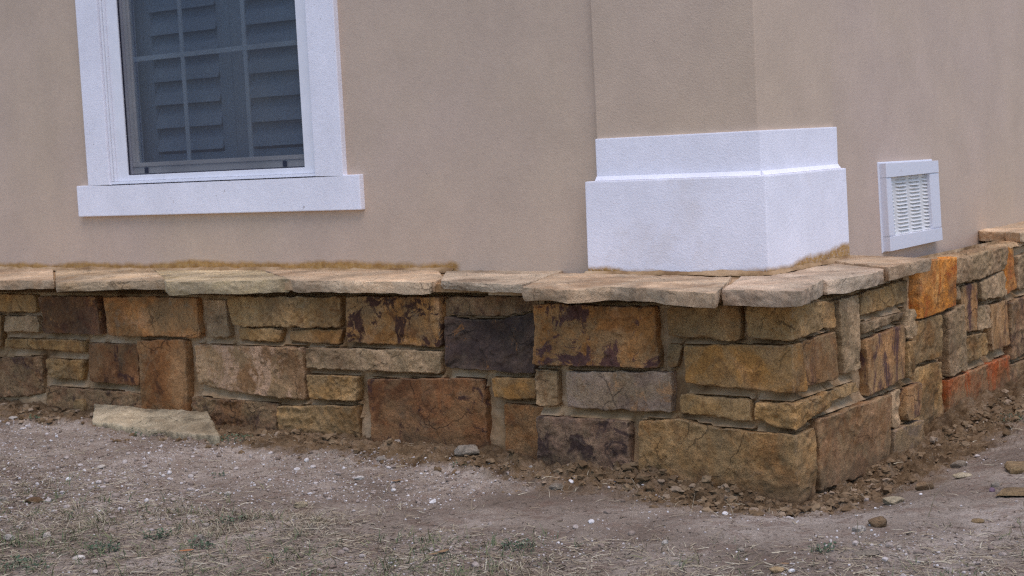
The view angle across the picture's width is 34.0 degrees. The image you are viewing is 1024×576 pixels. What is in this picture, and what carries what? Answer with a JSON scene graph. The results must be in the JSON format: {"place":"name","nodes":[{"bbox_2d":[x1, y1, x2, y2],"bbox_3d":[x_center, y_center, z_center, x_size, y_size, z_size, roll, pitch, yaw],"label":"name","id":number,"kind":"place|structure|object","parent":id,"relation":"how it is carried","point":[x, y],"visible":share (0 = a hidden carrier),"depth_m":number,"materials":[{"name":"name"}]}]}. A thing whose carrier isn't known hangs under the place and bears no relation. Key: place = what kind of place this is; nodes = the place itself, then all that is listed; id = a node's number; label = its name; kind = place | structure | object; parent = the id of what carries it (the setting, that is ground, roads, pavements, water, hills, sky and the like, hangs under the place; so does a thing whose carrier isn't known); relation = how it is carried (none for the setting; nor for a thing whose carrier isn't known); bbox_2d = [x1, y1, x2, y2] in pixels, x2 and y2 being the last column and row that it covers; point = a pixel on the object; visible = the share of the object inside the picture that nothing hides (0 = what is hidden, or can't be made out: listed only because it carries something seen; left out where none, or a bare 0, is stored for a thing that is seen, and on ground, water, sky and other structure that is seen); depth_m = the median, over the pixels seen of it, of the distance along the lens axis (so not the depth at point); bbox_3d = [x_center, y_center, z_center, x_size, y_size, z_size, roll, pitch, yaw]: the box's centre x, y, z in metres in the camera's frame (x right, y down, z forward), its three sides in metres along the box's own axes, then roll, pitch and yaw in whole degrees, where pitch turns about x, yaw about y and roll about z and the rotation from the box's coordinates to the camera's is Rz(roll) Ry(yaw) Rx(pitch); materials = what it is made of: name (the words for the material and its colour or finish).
{"place":"outdoors","nodes":[
{"label":"outdoors","id":0,"kind":"place"},
{"bbox_2d":[0,374,1023,575],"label":"ground","id":1,"kind":"structure","parent":0,"point":[929,469],"depth_m":4.94,"materials":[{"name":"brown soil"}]},
{"bbox_2d":[3,534,15,540],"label":"pebble","id":2,"kind":"object","parent":1,"relation":"on","point":[8,537],"visible":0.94,"depth_m":4.78,"materials":[{"name":"white stone"}]},
{"bbox_2d":[0,555,50,568],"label":"weed","id":3,"kind":"object","parent":1,"relation":"on","point":[25,559],"visible":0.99,"depth_m":4.50,"materials":[{"name":"green plant"}]},
{"bbox_2d":[25,497,42,502],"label":"rock","id":4,"kind":"object","parent":1,"relation":"on","point":[34,499],"visible":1,"depth_m":5.28,"materials":[{"name":"stone"}]},
{"bbox_2d":[43,532,50,537],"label":"pebble","id":5,"kind":"object","parent":1,"relation":"on","point":[47,534],"visible":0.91,"depth_m":4.81,"materials":[{"name":"white stone"}]},
{"bbox_2d":[72,555,84,559],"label":"pebble","id":6,"kind":"object","parent":1,"relation":"on","point":[79,557],"visible":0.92,"depth_m":4.54,"materials":[{"name":"white stone"}]},
{"bbox_2d":[86,540,120,552],"bbox_3d":[-1.136,0.713,4.631,0.092,0.028,0.099,-5,5,-27],"label":"weed","id":7,"kind":"object","parent":1,"relation":"on","point":[109,545],"visible":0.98,"depth_m":4.62,"materials":[{"name":"green plant"}]},
{"bbox_2d":[130,423,162,435],"bbox_3d":[-1.362,0.545,6.425,0.228,0.044,0.176,-1,5,25],"label":"weed","id":8,"kind":"object","parent":1,"relation":"on","point":[141,432],"visible":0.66,"depth_m":6.38,"materials":[{"name":"green plant"}]},
{"bbox_2d":[92,404,219,445],"bbox_3d":[-1.390,0.544,6.536,0.973,0.109,0.256,1,6,36],"label":"loose slab","id":9,"kind":"object","parent":1,"relation":"on","point":[183,424],"depth_m":6.50,"materials":[{"name":"beige stone"}]},
{"bbox_2d":[143,528,171,539],"bbox_3d":[-1.004,0.693,4.720,0.097,0.027,0.082,1,6,36],"label":"weed","id":10,"kind":"object","parent":1,"relation":"on","point":[159,535],"visible":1,"depth_m":4.71,"materials":[{"name":"green plant"}]},
{"bbox_2d":[196,534,203,539],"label":"pebble","id":11,"kind":"object","parent":1,"relation":"on","point":[200,536],"visible":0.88,"depth_m":4.70,"materials":[{"name":"grey stone"}]},
{"bbox_2d":[188,535,215,549],"bbox_3d":[-0.857,0.704,4.630,0.068,0.031,0.090,-6,6,-30],"label":"weed","id":12,"kind":"object","parent":1,"relation":"on","point":[208,543],"visible":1,"depth_m":4.63,"materials":[{"name":"green plant"}]},
{"bbox_2d":[216,514,245,523],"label":"weed","id":13,"kind":"object","parent":1,"relation":"on","point":[230,518],"visible":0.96,"depth_m":4.92,"materials":[{"name":"green plant"}]},
{"bbox_2d":[221,429,250,443],"bbox_3d":[-1.037,0.558,6.211,0.183,0.046,0.149,1,6,36],"label":"weed","id":14,"kind":"object","parent":1,"relation":"on","point":[227,438],"visible":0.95,"depth_m":6.19,"materials":[{"name":"green plant"}]},
{"bbox_2d":[293,501,307,507],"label":"rock","id":15,"kind":"object","parent":1,"relation":"on","point":[301,504],"visible":1,"depth_m":5.09,"materials":[{"name":"beige stone"}]},
{"bbox_2d":[354,476,364,479],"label":"pebble","id":16,"kind":"object","parent":1,"relation":"on","point":[359,477],"visible":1,"depth_m":5.48,"materials":[{"name":"white stone"}]},
{"bbox_2d":[376,456,386,461],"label":"pebble","id":17,"kind":"object","parent":1,"relation":"on","point":[379,458],"visible":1,"depth_m":5.69,"materials":[{"name":"grey stone"}]},
{"bbox_2d":[454,444,479,455],"bbox_3d":[-0.155,0.549,5.670,0.085,0.037,0.067,-4,5,-14],"label":"rock","id":18,"kind":"object","parent":1,"relation":"on","point":[463,450],"visible":1,"depth_m":5.64,"materials":[{"name":"grey stone"}]},
{"bbox_2d":[0,0,1023,276],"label":"house","id":19,"kind":"structure","parent":1,"relation":"on","point":[574,136],"depth_m":6.39,"materials":[{"name":"beige paint"}]},
{"bbox_2d":[75,0,364,216],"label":"window","id":20,"kind":"structure","parent":19,"relation":"in","point":[190,106],"depth_m":6.95,"materials":[{"name":"white paint"}]},
{"bbox_2d":[0,221,1023,505],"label":"stone wall","id":21,"kind":"structure","parent":1,"relation":"on","point":[800,383],"depth_m":5.80,"materials":[{"name":"beige stone"}]},
{"bbox_2d":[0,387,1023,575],"bbox_3d":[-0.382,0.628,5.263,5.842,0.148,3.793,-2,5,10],"label":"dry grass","id":22,"kind":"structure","parent":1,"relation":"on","point":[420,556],"depth_m":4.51,"materials":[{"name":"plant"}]},
{"bbox_2d":[0,386,1023,517],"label":"soil clods","id":23,"kind":"object","parent":1,"relation":"on","point":[709,505],"visible":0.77,"depth_m":5.32,"materials":[{"name":"brown soil"}]},
{"bbox_2d":[5,415,1023,531],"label":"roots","id":24,"kind":"object","parent":1,"relation":"on","point":[503,464],"visible":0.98,"depth_m":5.33,"materials":[{"name":"brown plant"}]},
{"bbox_2d":[499,538,534,553],"bbox_3d":[0.017,0.682,4.448,0.106,0.030,0.079,-2,5,11],"label":"weed","id":25,"kind":"object","parent":1,"relation":"on","point":[517,542],"visible":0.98,"depth_m":4.44,"materials":[{"name":"green plant"}]},
{"bbox_2d":[549,483,562,489],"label":"rock","id":26,"kind":"object","parent":1,"relation":"on","point":[556,486],"visible":1,"depth_m":5.18,"materials":[{"name":"grey stone"}]},
{"bbox_2d":[667,561,686,566],"bbox_3d":[0.412,0.696,4.210,0.049,0.013,0.046,1,6,36],"label":"rock","id":27,"kind":"object","parent":1,"relation":"on","point":[674,563],"visible":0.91,"depth_m":4.20,"materials":[{"name":"grey stone"}]},
{"bbox_2d":[769,566,784,572],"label":"rock","id":28,"kind":"object","parent":1,"relation":"on","point":[776,569],"visible":1,"depth_m":4.08,"materials":[{"name":"beige stone"}]},
{"bbox_2d":[807,541,836,553],"bbox_3d":[0.785,0.651,4.198,0.060,0.028,0.076,-6,6,-35],"label":"weed","id":29,"kind":"object","parent":1,"relation":"on","point":[824,548],"visible":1,"depth_m":4.20,"materials":[{"name":"green plant"}]},
{"bbox_2d":[855,508,860,549],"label":"grass stalk","id":30,"kind":"object","parent":1,"relation":"on","point":[857,530],"depth_m":4.18,"materials":[{"name":"plant"}]},
{"bbox_2d":[852,525,865,531],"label":"rock","id":31,"kind":"object","parent":1,"relation":"on","point":[861,528],"visible":0.94,"depth_m":4.42,"materials":[{"name":"white stone"}]},
{"bbox_2d":[853,549,880,555],"bbox_3d":[0.882,0.660,4.171,0.065,0.012,0.060,1,6,36],"label":"rock","id":32,"kind":"object","parent":1,"relation":"on","point":[870,552],"visible":1,"depth_m":4.16,"materials":[{"name":"grey stone"}]},
{"bbox_2d":[868,516,886,527],"bbox_3d":[0.977,0.628,4.479,0.048,0.037,0.039,1,6,36],"label":"clod","id":33,"kind":"object","parent":1,"relation":"on","point":[878,522],"visible":1,"depth_m":4.47,"materials":[{"name":"soil"}]},
{"bbox_2d":[883,496,904,504],"bbox_3d":[1.103,0.616,4.852,0.058,0.025,0.054,1,6,36],"label":"rock","id":34,"kind":"object","parent":1,"relation":"on","point":[891,500],"visible":1,"depth_m":4.84,"materials":[{"name":"beige stone"}]},
{"bbox_2d":[915,481,933,490],"bbox_3d":[1.234,0.596,4.997,0.048,0.037,0.048,1,6,36],"label":"rock","id":35,"kind":"object","parent":1,"relation":"on","point":[921,485],"visible":0.91,"depth_m":4.99,"materials":[{"name":"stone"}]},
{"bbox_2d":[928,482,945,516],"bbox_3d":[1.141,0.568,4.496,0.059,0.110,0.011,1,6,36],"label":"grass stalk","id":36,"kind":"object","parent":1,"relation":"on","point":[933,501],"depth_m":4.50,"materials":[{"name":"plant"}]},
{"bbox_2d":[950,460,966,467],"bbox_3d":[1.433,0.566,5.361,0.052,0.031,0.045,1,6,36],"label":"rock","id":37,"kind":"object","parent":1,"relation":"on","point":[958,464],"visible":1,"depth_m":5.34,"materials":[{"name":"grey stone"}]},
{"bbox_2d":[952,472,971,478],"bbox_3d":[1.368,0.571,5.088,0.056,0.018,0.042,-3,5,1],"label":"rock","id":38,"kind":"object","parent":1,"relation":"on","point":[959,475],"visible":1,"depth_m":5.08,"materials":[{"name":"beige stone"}]},
{"bbox_2d":[971,518,984,522],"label":"rock","id":39,"kind":"object","parent":1,"relation":"on","point":[977,520],"visible":1,"depth_m":4.45,"materials":[{"name":"beige stone"}]},
{"bbox_2d":[990,481,999,487],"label":"rock","id":40,"kind":"object","parent":1,"relation":"on","point":[994,484],"visible":0.94,"depth_m":4.83,"materials":[{"name":"grey stone"}]},
{"bbox_2d":[996,487,1023,495],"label":"loose slab","id":41,"kind":"object","parent":1,"relation":"on","point":[1014,491],"depth_m":4.70,"materials":[{"name":"beige stone"}]},
{"bbox_2d":[1000,412,1023,422],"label":"weed","id":42,"kind":"object","parent":1,"relation":"on","point":[1012,416],"visible":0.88,"depth_m":5.97,"materials":[{"name":"green plant"}]},
{"bbox_2d":[0,455,1023,575],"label":"green grass","id":43,"kind":"structure","parent":0,"point":[285,548],"depth_m":4.52,"materials":[{"name":"green plant"}]},
{"bbox_2d":[0,404,1023,575],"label":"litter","id":44,"kind":"object","parent":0,"point":[415,525],"visible":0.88,"depth_m":4.66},
{"bbox_2d":[1004,461,1023,473],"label":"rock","id":45,"kind":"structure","parent":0,"point":[1014,467],"depth_m":5.00,"materials":[{"name":"brown stone"}]}
]}

